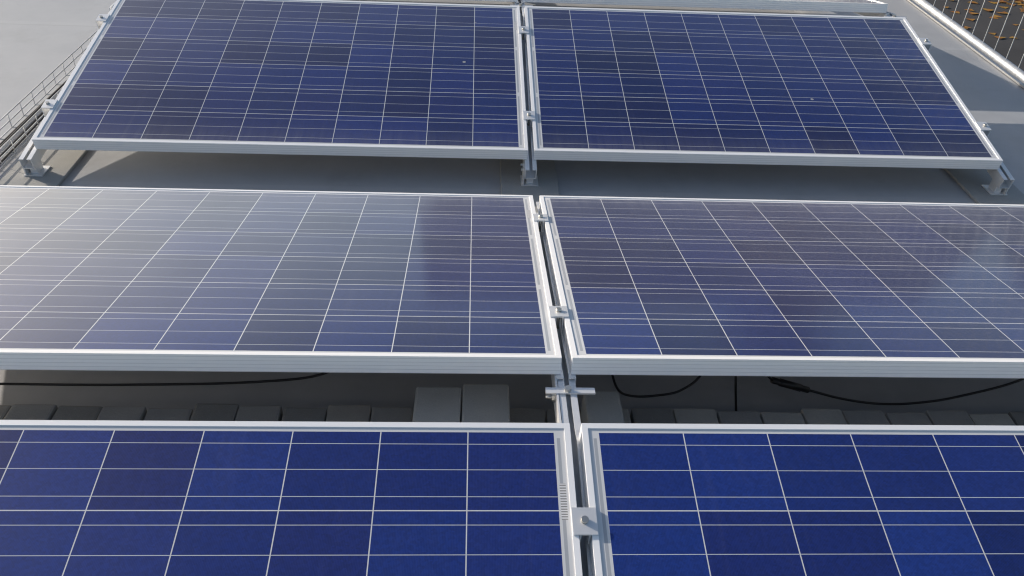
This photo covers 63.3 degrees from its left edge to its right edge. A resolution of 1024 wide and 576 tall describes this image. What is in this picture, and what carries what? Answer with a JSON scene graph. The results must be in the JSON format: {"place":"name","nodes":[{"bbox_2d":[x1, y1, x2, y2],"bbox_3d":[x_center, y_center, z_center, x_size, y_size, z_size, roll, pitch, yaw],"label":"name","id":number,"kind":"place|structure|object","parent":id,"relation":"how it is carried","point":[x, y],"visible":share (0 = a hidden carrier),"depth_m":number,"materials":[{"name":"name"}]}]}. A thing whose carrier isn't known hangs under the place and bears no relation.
{"place":"outdoors","nodes":[
{"label":"outdoors","id":0,"kind":"place"},
{"bbox_2d":[926,0,1023,70],"bbox_3d":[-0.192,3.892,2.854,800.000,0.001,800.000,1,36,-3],"label":"ground","id":1,"kind":"structure","parent":0,"point":[1016,52],"depth_m":15.56,"materials":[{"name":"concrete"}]},
{"bbox_2d":[943,0,1023,38],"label":"leaves","id":2,"kind":"object","parent":1,"relation":"on","point":[1002,1],"visible":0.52,"depth_m":16.11,"materials":[{"name":"brown plant"}]},
{"bbox_3d":[-3.454,0.112,4.916,11.581,3.396,20.000,1,36,-3],"label":"building","id":3,"kind":"object","parent":1,"relation":"on","visible":0},
{"bbox_2d":[0,0,1023,418],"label":"roof","id":4,"kind":"structure","parent":3,"relation":"on","point":[40,40],"depth_m":2.92,"materials":[{"name":"grey concrete"}]},
{"bbox_2d":[0,30,97,168],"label":"cable tray","id":5,"kind":"object","parent":4,"relation":"on","point":[24,128],"visible":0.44,"depth_m":3.13,"materials":[{"name":"silver metal"}]},
{"bbox_2d":[0,80,66,163],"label":"tray cables","id":6,"kind":"object","parent":5,"relation":"in","point":[13,132],"visible":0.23,"depth_m":3.05,"materials":[{"name":"black plastic"}]},
{"bbox_2d":[0,405,580,422],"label":"ballast","id":7,"kind":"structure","parent":4,"relation":"on","point":[348,413],"depth_m":1.88,"materials":[{"name":"grey concrete"}]},
{"bbox_2d":[3,404,974,424],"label":"ballast","id":8,"kind":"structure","parent":4,"relation":"on","point":[389,414],"depth_m":1.88,"materials":[{"name":"grey concrete"}]},
{"bbox_2d":[0,149,1023,212],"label":"protection mats","id":9,"kind":"object","parent":4,"relation":"on","point":[64,163],"depth_m":2.93,"materials":[{"name":"black rubber"}]},
{"bbox_2d":[0,372,1023,410],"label":"cables","id":10,"kind":"object","parent":4,"relation":"on","point":[788,384],"visible":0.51,"depth_m":1.96,"materials":[{"name":"black plastic"}]},
{"bbox_2d":[18,0,1014,575],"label":"rail clamps","id":11,"kind":"object","parent":4,"relation":"on","point":[566,408],"visible":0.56,"depth_m":2.10,"materials":[{"name":"metal"}]},
{"bbox_2d":[32,0,527,159],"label":"module","id":12,"kind":"object","parent":11,"relation":"attached to","point":[354,78],"visible":1,"depth_m":3.06,"materials":[{"name":"glass"}]},
{"bbox_2d":[0,185,561,373],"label":"module","id":13,"kind":"object","parent":11,"relation":"in","point":[139,279],"visible":1,"depth_m":1.98,"materials":[{"name":"glass"}]},
{"bbox_2d":[0,420,582,575],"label":"module","id":14,"kind":"object","parent":11,"relation":"on","point":[172,498],"visible":1,"depth_m":1.42,"materials":[{"name":"glass"}]},
{"bbox_2d":[469,0,517,1],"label":"module","id":15,"kind":"object","parent":11,"relation":"on","point":[497,0],"visible":1,"depth_m":3.68,"materials":[{"name":"metal"}]},
{"bbox_2d":[45,3,986,523],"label":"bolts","id":16,"kind":"object","parent":11,"relation":"attached to","point":[553,397],"visible":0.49,"depth_m":1.89,"materials":[{"name":"metal"}]},
{"bbox_2d":[522,0,887,12],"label":"module","id":17,"kind":"object","parent":11,"relation":"on","point":[869,6],"visible":1,"depth_m":3.73,"materials":[{"name":"metal"}]},
{"bbox_2d":[524,6,1002,169],"bbox_3d":[0.888,-0.807,3.231,1.650,0.040,0.992,1,47,-3],"label":"module","id":18,"kind":"object","parent":11,"relation":"on","point":[638,85],"visible":1,"depth_m":3.14,"materials":[{"name":"glass"}]},
{"bbox_2d":[539,195,1023,377],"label":"module","id":19,"kind":"object","parent":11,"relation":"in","point":[700,287],"visible":1,"depth_m":2.05,"materials":[{"name":"glass"}]},
{"bbox_2d":[579,423,1023,575],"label":"module","id":20,"kind":"object","parent":11,"relation":"on","point":[783,500],"visible":1,"depth_m":1.46,"materials":[{"name":"glass"}]},
{"bbox_2d":[51,403,1023,425],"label":"ballast","id":21,"kind":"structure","parent":4,"relation":"on","point":[212,412],"depth_m":1.86,"materials":[{"name":"grey concrete"}]},
{"bbox_2d":[412,384,1015,425],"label":"ballast","id":22,"kind":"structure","parent":4,"relation":"on","point":[481,403],"depth_m":1.82,"materials":[{"name":"grey concrete"}]},
{"bbox_2d":[907,0,1023,87],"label":"roof edge trim","id":23,"kind":"structure","parent":4,"relation":"on","point":[1004,71],"depth_m":4.25,"materials":[{"name":"silver metal"}]},
{"bbox_2d":[912,0,1023,83],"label":"guard fence","id":24,"kind":"object","parent":4,"relation":"on","point":[1007,65],"visible":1,"depth_m":3.88,"materials":[{"name":"silver metal"}]}
]}

